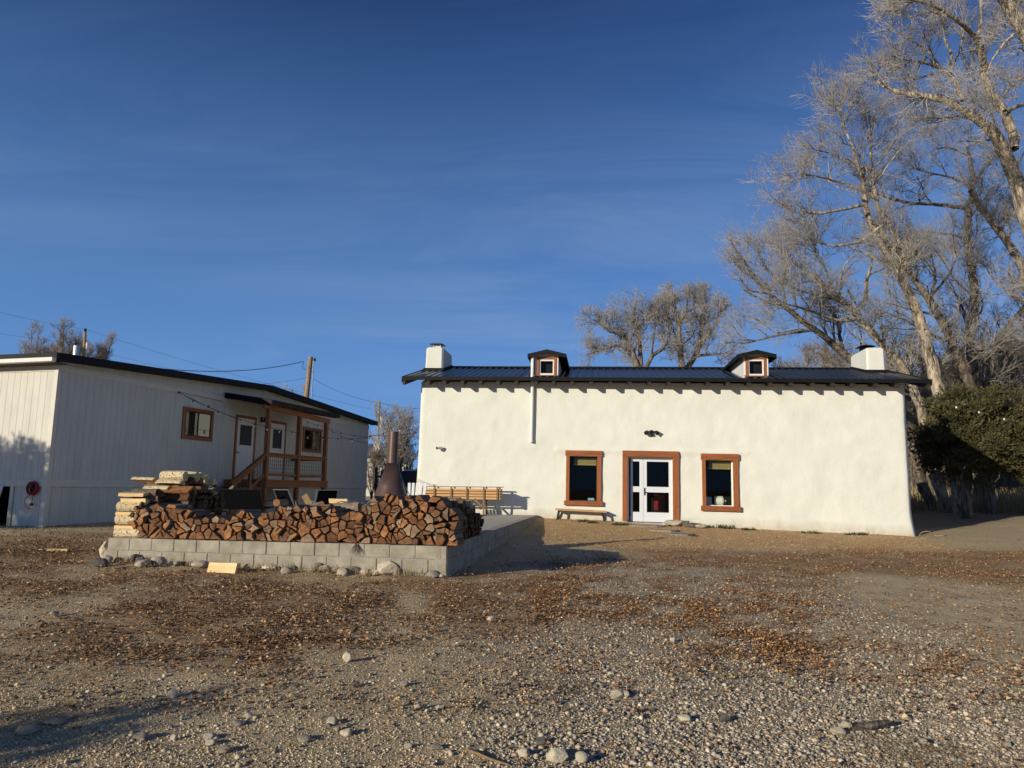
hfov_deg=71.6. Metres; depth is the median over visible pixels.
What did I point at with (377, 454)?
bare tree
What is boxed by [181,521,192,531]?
firewood log
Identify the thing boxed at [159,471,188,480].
firewood log
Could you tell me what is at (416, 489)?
white chair
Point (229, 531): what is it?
firewood log
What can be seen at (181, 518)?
firewood log
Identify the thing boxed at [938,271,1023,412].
bare tree
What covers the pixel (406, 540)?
firewood log
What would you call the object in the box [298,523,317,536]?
firewood log
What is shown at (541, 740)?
stone
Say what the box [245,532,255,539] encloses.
firewood log
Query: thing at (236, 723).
stone
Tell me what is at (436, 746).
stone
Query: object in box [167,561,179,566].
stone
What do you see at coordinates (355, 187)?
sky
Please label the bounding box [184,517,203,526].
firewood log
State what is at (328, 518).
firewood log
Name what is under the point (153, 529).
firewood log
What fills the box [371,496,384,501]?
firewood log
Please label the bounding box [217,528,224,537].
firewood log
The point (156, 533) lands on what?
firewood log
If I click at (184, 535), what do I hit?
firewood log
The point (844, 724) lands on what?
stone
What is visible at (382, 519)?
firewood log
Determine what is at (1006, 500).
tall dry grass
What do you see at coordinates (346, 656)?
stone
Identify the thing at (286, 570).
stone
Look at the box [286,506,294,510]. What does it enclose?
firewood log
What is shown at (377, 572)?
stone
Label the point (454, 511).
firewood log
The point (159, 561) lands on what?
stone
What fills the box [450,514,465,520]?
firewood log
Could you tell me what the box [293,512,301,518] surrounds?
firewood log
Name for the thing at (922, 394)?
bare tree
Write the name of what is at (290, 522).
firewood log
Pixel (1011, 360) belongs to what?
bare tree
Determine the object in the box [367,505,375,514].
firewood log
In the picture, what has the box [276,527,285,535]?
firewood log
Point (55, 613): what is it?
stone
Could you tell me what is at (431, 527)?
firewood log
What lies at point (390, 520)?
firewood log
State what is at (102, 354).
bare tree
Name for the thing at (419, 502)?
firewood log
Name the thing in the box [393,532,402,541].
firewood log
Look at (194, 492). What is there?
firewood log
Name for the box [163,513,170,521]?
firewood log
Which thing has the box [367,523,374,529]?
firewood log
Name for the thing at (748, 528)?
weed
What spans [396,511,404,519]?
firewood log
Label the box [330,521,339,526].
firewood log
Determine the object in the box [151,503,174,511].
firewood log
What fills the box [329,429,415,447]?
string lights
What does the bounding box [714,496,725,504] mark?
cookware
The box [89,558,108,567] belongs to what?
stone
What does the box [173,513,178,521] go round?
firewood log
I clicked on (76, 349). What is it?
chimney pipe
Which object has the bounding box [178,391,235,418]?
string lights
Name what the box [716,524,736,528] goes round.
weed
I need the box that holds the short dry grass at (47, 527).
[0,524,133,564]
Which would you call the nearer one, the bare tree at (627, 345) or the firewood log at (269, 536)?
the firewood log at (269, 536)
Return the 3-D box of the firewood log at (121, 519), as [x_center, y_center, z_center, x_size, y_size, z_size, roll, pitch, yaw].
[-6.251,2.222,11.628,0.460,0.179,0.177,0,-41,11]
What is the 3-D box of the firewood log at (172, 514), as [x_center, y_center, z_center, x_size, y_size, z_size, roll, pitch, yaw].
[-5.403,2.104,11.590,0.141,0.180,0.464,-1,-9,11]
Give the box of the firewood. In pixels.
[131,488,483,539]
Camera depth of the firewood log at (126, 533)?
11.51 m
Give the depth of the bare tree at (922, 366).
47.41 m
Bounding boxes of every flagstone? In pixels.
[629,525,665,527]
[649,529,679,531]
[669,533,694,535]
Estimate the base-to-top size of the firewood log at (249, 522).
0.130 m
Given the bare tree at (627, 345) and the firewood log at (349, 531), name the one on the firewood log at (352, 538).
the firewood log at (349, 531)
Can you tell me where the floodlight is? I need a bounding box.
[644,430,659,435]
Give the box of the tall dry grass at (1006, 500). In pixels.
[910,486,1023,513]
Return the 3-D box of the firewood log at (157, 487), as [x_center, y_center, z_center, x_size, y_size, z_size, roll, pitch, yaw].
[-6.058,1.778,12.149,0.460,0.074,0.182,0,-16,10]
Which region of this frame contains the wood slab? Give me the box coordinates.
[39,549,69,550]
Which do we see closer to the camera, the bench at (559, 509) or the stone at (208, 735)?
the stone at (208, 735)
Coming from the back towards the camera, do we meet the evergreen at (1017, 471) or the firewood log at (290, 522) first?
the evergreen at (1017, 471)
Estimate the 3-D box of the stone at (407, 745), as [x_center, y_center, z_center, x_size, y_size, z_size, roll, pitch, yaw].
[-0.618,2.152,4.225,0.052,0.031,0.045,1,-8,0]
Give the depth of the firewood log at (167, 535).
11.28 m
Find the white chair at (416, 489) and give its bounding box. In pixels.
[408,483,426,494]
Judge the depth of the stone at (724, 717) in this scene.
4.76 m
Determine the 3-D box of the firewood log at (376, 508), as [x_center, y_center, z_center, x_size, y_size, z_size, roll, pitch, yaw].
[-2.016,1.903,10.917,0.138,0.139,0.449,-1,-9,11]
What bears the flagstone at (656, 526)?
on the ground at (1002, 532)
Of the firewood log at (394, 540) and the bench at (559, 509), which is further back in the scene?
the bench at (559, 509)
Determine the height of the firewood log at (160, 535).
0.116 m
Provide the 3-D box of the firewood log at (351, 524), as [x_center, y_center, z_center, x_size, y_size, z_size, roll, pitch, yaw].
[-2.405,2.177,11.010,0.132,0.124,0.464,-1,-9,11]
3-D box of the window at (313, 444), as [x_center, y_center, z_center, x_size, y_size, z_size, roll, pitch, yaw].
[-8.245,2.320,29.330,0.035,1.012,1.521,-2,-9,14]
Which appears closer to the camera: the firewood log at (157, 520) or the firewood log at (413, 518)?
the firewood log at (413, 518)
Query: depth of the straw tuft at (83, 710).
4.76 m
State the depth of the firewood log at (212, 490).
12.66 m
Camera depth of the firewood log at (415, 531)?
10.53 m
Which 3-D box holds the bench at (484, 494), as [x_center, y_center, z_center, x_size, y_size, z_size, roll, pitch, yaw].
[-1.594,3.714,22.633,2.597,0.886,0.600,-1,-8,7]
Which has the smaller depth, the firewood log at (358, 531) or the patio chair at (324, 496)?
the firewood log at (358, 531)
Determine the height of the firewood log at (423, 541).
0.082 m
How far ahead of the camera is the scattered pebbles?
4.73 m
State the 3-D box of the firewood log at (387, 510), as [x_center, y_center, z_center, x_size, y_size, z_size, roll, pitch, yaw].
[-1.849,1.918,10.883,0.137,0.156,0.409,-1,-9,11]
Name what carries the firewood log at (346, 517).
on the firewood log at (343, 524)
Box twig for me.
[466,749,509,765]
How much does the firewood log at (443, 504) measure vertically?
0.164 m
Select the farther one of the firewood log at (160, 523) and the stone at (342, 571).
the firewood log at (160, 523)
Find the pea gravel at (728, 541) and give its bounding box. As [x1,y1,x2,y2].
[521,519,976,553]
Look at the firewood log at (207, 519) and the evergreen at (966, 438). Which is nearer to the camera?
the firewood log at (207, 519)
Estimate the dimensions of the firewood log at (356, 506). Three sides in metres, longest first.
0.450 x 0.173 x 0.163 m
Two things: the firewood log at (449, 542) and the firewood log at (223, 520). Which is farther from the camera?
the firewood log at (223, 520)
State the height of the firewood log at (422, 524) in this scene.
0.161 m
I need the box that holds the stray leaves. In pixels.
[0,526,1023,767]
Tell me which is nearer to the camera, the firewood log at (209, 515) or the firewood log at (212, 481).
the firewood log at (209, 515)
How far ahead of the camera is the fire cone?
12.53 m
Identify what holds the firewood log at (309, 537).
on the block wall
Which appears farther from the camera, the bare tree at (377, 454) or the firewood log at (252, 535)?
the bare tree at (377, 454)
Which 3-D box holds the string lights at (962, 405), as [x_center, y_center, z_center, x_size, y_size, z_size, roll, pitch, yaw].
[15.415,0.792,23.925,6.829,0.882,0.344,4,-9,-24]
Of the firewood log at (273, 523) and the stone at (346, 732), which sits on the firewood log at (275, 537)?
the firewood log at (273, 523)
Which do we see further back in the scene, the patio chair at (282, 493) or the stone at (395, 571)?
the patio chair at (282, 493)
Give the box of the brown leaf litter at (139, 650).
[0,522,1023,725]
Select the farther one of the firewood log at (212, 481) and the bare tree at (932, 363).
the bare tree at (932, 363)
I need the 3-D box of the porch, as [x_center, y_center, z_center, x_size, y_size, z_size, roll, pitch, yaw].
[-8.401,2.651,24.907,1.817,4.380,6.160,-2,-9,14]
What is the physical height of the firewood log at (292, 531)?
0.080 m
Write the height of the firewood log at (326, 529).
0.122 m
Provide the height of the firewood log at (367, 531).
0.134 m
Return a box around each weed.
[610,521,631,525]
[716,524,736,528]
[741,527,754,530]
[801,530,824,533]
[844,532,867,534]
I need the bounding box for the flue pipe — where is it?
[529,356,533,441]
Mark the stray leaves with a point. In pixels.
(454, 712)
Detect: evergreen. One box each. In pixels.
[906,379,1023,518]
[976,408,1023,484]
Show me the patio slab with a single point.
(490, 521)
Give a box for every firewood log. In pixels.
[113,528,141,537]
[114,515,142,525]
[114,524,132,528]
[115,512,135,514]
[116,501,140,511]
[118,492,149,496]
[120,498,149,504]
[128,520,137,528]
[131,477,157,481]
[133,513,140,520]
[136,531,147,537]
[137,516,149,525]
[137,526,144,531]
[139,502,156,508]
[141,511,152,517]
[142,508,151,513]
[143,485,170,489]
[143,523,149,533]
[148,525,162,536]
[149,522,155,532]
[149,527,163,537]
[150,512,161,518]
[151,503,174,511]
[152,517,162,523]
[155,480,184,485]
[155,531,163,537]
[156,521,165,525]
[158,505,166,511]
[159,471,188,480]
[161,511,167,519]
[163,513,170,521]
[164,486,193,493]
[164,532,176,538]
[165,519,173,529]
[166,504,191,508]
[168,524,176,531]
[169,508,193,518]
[170,529,179,537]
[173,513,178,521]
[174,521,179,528]
[175,508,191,513]
[177,527,185,534]
[178,514,185,522]
[179,532,190,538]
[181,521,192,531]
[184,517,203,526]
[186,471,200,480]
[186,509,205,517]
[187,483,206,486]
[188,474,196,478]
[190,511,209,517]
[191,486,196,494]
[191,524,197,530]
[191,531,197,538]
[194,519,209,524]
[195,486,204,492]
[195,525,201,532]
[196,532,205,538]
[200,487,214,493]
[201,524,209,531]
[202,516,214,522]
[203,475,209,483]
[203,513,214,517]
[204,528,212,538]
[206,479,216,484]
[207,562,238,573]
[210,531,224,539]
[211,523,218,530]
[212,515,231,522]
[216,523,227,530]
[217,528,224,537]
[219,517,231,522]
[224,524,233,539]
[228,519,243,523]
[232,522,244,525]
[232,526,244,531]
[236,509,256,516]
[237,531,245,539]
[240,510,257,518]
[244,529,256,537]
[245,519,257,526]
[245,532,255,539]
[249,512,263,517]
[251,523,263,532]
[255,529,264,539]
[258,516,265,526]
[260,532,267,540]
[262,519,279,527]
[265,528,273,533]
[266,533,274,540]
[268,511,275,519]
[270,519,285,527]
[271,529,279,540]
[273,499,288,505]
[274,511,282,518]
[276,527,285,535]
[278,505,293,513]
[278,520,287,527]
[279,529,291,541]
[284,510,296,516]
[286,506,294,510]
[287,515,299,519]
[287,519,295,524]
[287,525,298,530]
[289,529,298,533]
[290,533,299,539]
[293,504,309,512]
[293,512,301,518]
[298,519,305,527]
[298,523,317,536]
[301,511,305,521]
[301,533,315,541]
[305,507,310,514]
[305,521,322,528]
[306,515,317,519]
[309,501,323,505]
[310,506,326,517]
[311,519,321,528]
[311,528,320,537]
[314,511,327,516]
[316,516,327,520]
[316,534,327,541]
[320,519,328,526]
[321,506,340,511]
[321,525,330,533]
[325,508,335,515]
[326,515,338,524]
[327,531,342,541]
[329,498,348,502]
[330,512,346,515]
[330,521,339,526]
[331,516,342,522]
[331,527,345,535]
[332,507,346,512]
[333,502,361,512]
[337,531,352,540]
[339,520,355,530]
[342,511,351,520]
[345,528,354,534]
[347,521,362,528]
[347,534,359,542]
[350,511,361,520]
[354,524,364,527]
[354,528,364,536]
[355,512,367,521]
[357,533,370,541]
[359,536,375,542]
[361,506,367,513]
[365,527,369,535]
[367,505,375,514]
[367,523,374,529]
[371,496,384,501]
[371,503,381,512]
[372,537,379,542]
[373,512,382,520]
[376,514,388,524]
[376,522,387,531]
[376,536,386,543]
[379,500,390,511]
[380,525,393,537]
[383,493,397,500]
[383,504,398,514]
[387,495,397,502]
[387,515,397,524]
[388,532,395,540]
[391,495,405,505]
[391,535,397,543]
[393,509,401,518]
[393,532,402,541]
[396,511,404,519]
[398,531,406,539]
[398,536,418,544]
[399,499,406,508]
[401,517,410,527]
[402,507,411,514]
[403,523,415,535]
[404,512,413,518]
[405,495,417,498]
[409,514,418,523]
[410,525,422,537]
[411,538,421,544]
[412,500,419,509]
[415,495,430,500]
[416,500,427,504]
[416,519,433,529]
[416,530,425,539]
[417,511,428,517]
[420,502,435,512]
[420,539,426,544]
[422,530,435,534]
[424,513,438,523]
[425,523,442,531]
[426,535,435,544]
[428,496,447,501]
[428,506,438,512]
[431,510,443,516]
[432,532,442,542]
[434,524,445,527]
[435,534,448,544]
[436,527,447,533]
[437,499,452,510]
[437,516,445,521]
[441,507,454,520]
[445,527,451,534]
[445,539,456,545]
[447,520,463,529]
[448,529,461,537]
[449,508,463,516]
[449,533,462,540]
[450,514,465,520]
[453,538,464,545]
[465,500,472,505]
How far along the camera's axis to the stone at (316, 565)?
10.62 m
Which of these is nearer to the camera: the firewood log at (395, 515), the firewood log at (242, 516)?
the firewood log at (395, 515)
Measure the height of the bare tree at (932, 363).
22.334 m
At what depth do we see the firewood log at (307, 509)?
10.85 m
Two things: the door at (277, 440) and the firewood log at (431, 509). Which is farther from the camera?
the door at (277, 440)
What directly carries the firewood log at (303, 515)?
on the firewood log at (303, 530)
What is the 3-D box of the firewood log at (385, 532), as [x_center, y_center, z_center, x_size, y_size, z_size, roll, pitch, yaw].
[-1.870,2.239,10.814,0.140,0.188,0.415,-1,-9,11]
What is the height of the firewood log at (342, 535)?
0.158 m
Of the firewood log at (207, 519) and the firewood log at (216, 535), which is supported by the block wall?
the firewood log at (216, 535)
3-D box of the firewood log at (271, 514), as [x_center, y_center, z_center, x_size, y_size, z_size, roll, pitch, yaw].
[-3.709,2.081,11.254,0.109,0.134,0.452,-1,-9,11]
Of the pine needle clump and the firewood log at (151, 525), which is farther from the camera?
the firewood log at (151, 525)
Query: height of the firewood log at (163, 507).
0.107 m
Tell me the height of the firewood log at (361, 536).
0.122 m
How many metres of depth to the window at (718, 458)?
22.41 m
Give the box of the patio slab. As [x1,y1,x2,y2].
[187,514,529,544]
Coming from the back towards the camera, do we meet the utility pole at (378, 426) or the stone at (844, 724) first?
the utility pole at (378, 426)
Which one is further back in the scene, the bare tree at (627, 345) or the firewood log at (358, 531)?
the bare tree at (627, 345)
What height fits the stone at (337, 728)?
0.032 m
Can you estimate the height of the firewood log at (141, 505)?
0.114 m
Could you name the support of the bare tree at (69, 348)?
on the ground at (1002, 532)
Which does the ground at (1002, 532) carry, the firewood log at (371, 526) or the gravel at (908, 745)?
the gravel at (908, 745)
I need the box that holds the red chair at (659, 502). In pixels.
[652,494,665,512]
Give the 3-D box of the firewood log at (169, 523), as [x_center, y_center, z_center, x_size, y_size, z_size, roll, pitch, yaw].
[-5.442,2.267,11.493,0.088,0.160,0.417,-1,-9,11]
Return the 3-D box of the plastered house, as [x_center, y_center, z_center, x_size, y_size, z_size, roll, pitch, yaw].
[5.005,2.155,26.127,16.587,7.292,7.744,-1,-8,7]
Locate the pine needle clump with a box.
[351,543,360,553]
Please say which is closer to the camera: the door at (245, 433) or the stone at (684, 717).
the stone at (684, 717)
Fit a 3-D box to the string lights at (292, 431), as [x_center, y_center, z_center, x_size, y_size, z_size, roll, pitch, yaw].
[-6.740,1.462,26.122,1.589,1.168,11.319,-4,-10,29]
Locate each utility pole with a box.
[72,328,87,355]
[302,357,315,398]
[373,401,382,450]
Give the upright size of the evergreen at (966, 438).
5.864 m
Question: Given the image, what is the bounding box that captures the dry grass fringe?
[113,554,445,579]
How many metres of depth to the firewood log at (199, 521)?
11.24 m
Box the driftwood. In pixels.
[849,719,890,731]
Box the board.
[302,493,311,503]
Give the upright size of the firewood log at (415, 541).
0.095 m
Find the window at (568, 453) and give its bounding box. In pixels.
[564,450,602,505]
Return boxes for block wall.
[107,515,537,577]
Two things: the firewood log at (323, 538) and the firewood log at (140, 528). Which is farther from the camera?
the firewood log at (140, 528)
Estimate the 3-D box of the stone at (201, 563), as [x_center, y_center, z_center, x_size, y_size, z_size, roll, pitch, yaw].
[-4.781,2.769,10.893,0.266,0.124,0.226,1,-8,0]
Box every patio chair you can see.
[273,489,303,505]
[311,490,338,504]
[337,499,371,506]
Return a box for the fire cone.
[370,431,409,505]
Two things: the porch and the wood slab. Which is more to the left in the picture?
the wood slab
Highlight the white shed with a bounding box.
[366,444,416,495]
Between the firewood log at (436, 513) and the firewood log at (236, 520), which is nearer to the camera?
the firewood log at (436, 513)
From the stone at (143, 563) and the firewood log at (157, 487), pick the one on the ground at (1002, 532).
the stone at (143, 563)
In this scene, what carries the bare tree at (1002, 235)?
on the ground at (1002, 532)
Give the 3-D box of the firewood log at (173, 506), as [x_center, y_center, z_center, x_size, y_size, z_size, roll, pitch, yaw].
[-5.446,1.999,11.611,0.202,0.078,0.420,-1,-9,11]
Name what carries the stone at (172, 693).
on the ground at (1002, 532)
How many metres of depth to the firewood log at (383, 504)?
10.73 m
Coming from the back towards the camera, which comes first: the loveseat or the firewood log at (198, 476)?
the loveseat
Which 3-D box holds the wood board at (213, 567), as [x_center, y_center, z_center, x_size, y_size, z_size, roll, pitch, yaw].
[-4.266,2.724,10.471,0.460,0.180,0.069,-1,-30,11]
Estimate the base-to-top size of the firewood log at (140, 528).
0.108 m
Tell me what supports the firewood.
on the patio slab
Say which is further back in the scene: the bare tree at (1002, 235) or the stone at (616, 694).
the bare tree at (1002, 235)
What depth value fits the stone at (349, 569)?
10.50 m
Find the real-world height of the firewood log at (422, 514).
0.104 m
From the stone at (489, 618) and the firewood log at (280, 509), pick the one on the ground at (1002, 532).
the stone at (489, 618)
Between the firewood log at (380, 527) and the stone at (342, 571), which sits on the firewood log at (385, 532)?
the firewood log at (380, 527)
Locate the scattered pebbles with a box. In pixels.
[0,543,1023,767]
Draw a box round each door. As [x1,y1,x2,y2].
[232,414,256,478]
[268,420,286,479]
[622,450,678,524]
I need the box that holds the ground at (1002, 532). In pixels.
[0,496,1023,767]
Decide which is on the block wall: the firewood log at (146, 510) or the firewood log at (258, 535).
the firewood log at (258, 535)
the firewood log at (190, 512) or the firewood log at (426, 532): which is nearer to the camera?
the firewood log at (426, 532)
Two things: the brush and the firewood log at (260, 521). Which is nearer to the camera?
the firewood log at (260, 521)
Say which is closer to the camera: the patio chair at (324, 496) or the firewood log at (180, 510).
the firewood log at (180, 510)
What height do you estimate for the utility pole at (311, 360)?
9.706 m
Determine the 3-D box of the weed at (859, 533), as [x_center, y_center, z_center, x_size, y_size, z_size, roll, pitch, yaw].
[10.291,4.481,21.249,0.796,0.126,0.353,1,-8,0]
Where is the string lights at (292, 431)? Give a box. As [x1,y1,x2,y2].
[180,393,417,441]
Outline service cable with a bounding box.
[170,361,303,371]
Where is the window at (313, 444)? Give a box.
[302,426,322,452]
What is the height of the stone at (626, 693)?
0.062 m
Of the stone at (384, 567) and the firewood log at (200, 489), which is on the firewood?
the firewood log at (200, 489)
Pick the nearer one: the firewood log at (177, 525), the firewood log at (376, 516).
the firewood log at (376, 516)
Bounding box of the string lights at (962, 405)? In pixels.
[905,389,1021,419]
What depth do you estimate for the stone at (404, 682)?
5.38 m
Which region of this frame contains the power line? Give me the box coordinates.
[88,330,367,408]
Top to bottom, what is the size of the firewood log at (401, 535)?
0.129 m
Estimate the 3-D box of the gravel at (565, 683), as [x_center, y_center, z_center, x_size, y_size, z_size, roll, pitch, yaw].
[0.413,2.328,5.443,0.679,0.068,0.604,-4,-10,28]
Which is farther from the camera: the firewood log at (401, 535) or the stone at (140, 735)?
the firewood log at (401, 535)
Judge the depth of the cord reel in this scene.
17.19 m
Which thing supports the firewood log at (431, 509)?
on the firewood log at (429, 518)
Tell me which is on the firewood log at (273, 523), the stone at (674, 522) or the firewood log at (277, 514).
the firewood log at (277, 514)
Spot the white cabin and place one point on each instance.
(84, 440)
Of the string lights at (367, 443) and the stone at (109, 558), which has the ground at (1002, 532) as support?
the stone at (109, 558)
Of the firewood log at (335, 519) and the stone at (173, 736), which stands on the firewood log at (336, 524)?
the firewood log at (335, 519)
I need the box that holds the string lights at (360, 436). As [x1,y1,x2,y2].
[307,421,418,438]
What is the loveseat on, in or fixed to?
on the patio slab
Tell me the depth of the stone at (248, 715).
4.65 m
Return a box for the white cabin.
[0,352,377,526]
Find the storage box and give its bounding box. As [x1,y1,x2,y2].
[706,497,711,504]
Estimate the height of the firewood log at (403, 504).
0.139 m
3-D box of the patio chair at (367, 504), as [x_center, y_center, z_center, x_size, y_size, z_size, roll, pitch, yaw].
[-3.406,2.798,16.063,1.120,0.780,0.569,4,-9,-25]
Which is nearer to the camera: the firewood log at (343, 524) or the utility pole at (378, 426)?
the firewood log at (343, 524)
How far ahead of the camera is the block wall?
10.93 m
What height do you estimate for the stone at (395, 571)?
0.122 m
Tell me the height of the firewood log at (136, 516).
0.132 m
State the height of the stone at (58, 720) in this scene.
0.038 m
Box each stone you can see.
[14,724,40,735]
[41,716,71,724]
[50,611,58,616]
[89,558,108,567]
[99,541,107,556]
[101,555,112,561]
[129,554,140,562]
[132,731,148,739]
[134,559,150,567]
[135,556,144,562]
[151,557,165,566]
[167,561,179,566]
[167,689,177,697]
[170,734,177,739]
[191,560,208,567]
[203,733,215,738]
[205,739,216,745]
[217,745,231,752]
[232,720,245,726]
[244,712,252,718]
[262,564,279,569]
[280,567,293,573]
[297,734,312,742]
[311,563,322,571]
[319,564,329,571]
[326,716,337,725]
[334,726,340,731]
[337,567,347,575]
[340,728,351,735]
[342,652,351,661]
[345,566,360,574]
[351,681,359,687]
[360,569,368,574]
[370,570,380,575]
[377,560,397,575]
[392,567,400,575]
[400,680,408,686]
[404,743,411,748]
[414,703,420,708]
[426,570,438,577]
[429,743,443,749]
[436,705,443,709]
[487,616,495,621]
[516,748,529,757]
[535,736,546,744]
[546,747,567,762]
[575,751,587,762]
[610,689,622,699]
[622,690,629,697]
[665,520,681,525]
[677,714,690,721]
[684,523,699,527]
[695,524,706,527]
[719,714,731,721]
[830,727,845,734]
[840,720,852,728]
[918,738,927,744]
[1003,741,1011,748]
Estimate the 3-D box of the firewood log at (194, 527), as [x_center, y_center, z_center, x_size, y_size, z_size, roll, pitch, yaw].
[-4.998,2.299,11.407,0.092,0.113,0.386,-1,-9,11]
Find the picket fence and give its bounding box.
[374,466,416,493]
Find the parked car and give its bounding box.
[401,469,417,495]
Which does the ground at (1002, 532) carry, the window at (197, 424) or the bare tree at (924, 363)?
the bare tree at (924, 363)
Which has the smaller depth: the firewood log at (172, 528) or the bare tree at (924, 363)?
the firewood log at (172, 528)
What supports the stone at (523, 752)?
on the ground at (1002, 532)
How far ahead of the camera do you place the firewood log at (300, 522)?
10.97 m
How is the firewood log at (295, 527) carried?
on the firewood log at (292, 531)
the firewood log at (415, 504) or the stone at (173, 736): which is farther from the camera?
the firewood log at (415, 504)
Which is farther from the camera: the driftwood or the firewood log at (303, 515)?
the firewood log at (303, 515)
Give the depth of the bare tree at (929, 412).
44.91 m
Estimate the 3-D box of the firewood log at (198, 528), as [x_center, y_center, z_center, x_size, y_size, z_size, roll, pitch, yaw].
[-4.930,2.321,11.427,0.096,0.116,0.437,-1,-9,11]
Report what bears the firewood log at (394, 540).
on the block wall
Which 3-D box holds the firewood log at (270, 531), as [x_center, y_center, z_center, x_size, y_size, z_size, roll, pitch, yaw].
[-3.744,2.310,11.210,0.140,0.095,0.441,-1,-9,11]
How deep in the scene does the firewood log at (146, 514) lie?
11.42 m
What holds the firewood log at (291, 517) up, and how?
on the firewood log
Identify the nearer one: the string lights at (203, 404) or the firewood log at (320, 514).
the firewood log at (320, 514)
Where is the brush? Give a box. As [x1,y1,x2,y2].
[909,460,1023,493]
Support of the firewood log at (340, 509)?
on the firewood log at (339, 514)
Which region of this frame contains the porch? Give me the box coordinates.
[218,392,339,516]
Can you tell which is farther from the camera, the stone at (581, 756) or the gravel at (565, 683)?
the gravel at (565, 683)
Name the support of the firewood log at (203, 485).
on the firewood log
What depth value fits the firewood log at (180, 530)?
11.26 m
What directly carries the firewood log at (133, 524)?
on the firewood log at (126, 533)
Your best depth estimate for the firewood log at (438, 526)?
10.45 m
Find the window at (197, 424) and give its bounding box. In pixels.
[181,406,213,441]
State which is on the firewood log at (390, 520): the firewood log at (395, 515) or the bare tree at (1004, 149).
the firewood log at (395, 515)
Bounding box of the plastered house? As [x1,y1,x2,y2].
[401,343,931,536]
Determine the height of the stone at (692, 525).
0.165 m
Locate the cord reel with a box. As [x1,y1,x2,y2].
[24,481,38,508]
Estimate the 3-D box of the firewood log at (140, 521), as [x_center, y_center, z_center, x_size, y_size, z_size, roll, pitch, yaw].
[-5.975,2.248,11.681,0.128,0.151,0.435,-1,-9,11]
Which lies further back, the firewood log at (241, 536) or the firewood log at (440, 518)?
the firewood log at (241, 536)
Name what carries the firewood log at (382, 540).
on the block wall
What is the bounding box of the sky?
[0,0,1023,468]
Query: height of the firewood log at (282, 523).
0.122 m
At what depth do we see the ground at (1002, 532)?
6.97 m
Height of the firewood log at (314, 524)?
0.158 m
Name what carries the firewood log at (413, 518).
on the firewood log at (415, 531)
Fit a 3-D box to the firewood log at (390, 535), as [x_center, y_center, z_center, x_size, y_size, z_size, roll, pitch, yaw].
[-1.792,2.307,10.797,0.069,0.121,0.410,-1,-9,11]
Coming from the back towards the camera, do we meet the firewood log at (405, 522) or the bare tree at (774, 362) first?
the bare tree at (774, 362)
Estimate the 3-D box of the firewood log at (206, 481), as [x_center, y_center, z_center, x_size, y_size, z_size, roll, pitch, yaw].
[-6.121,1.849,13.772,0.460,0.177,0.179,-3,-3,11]
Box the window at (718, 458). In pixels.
[701,453,740,511]
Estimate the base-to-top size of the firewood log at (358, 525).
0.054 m
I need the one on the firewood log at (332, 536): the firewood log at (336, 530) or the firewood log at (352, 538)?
the firewood log at (336, 530)
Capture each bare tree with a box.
[18,321,68,353]
[45,317,95,355]
[63,329,117,359]
[281,383,309,397]
[366,443,387,498]
[368,398,419,470]
[574,282,704,366]
[636,278,746,366]
[708,212,937,510]
[723,194,953,512]
[739,52,972,514]
[769,354,790,366]
[779,339,852,366]
[780,332,848,366]
[831,196,1018,513]
[838,0,1023,297]
[852,99,1023,507]
[885,333,962,488]
[899,370,948,490]
[905,396,946,494]
[908,382,993,470]
[909,338,985,374]
[913,334,1023,420]
[923,0,1023,153]
[938,147,1023,346]
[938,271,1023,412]
[973,332,1023,402]
[979,357,1023,492]
[992,319,1023,397]
[992,342,1023,487]
[1004,376,1023,411]
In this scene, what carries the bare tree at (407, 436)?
on the ground at (1002, 532)
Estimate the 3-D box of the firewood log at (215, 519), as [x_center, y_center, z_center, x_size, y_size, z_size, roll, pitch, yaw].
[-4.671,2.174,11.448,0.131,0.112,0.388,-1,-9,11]
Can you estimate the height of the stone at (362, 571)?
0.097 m
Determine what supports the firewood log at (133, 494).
on the firewood log at (146, 501)
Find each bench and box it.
[422,486,503,514]
[555,508,605,521]
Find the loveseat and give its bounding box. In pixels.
[218,489,276,515]
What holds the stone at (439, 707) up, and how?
on the ground at (1002, 532)
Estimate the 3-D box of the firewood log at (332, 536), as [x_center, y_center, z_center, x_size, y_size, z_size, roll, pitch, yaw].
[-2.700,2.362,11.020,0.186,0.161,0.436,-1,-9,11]
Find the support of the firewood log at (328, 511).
on the firewood log at (328, 518)
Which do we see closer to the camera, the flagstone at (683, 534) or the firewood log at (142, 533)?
the firewood log at (142, 533)
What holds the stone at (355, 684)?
on the ground at (1002, 532)

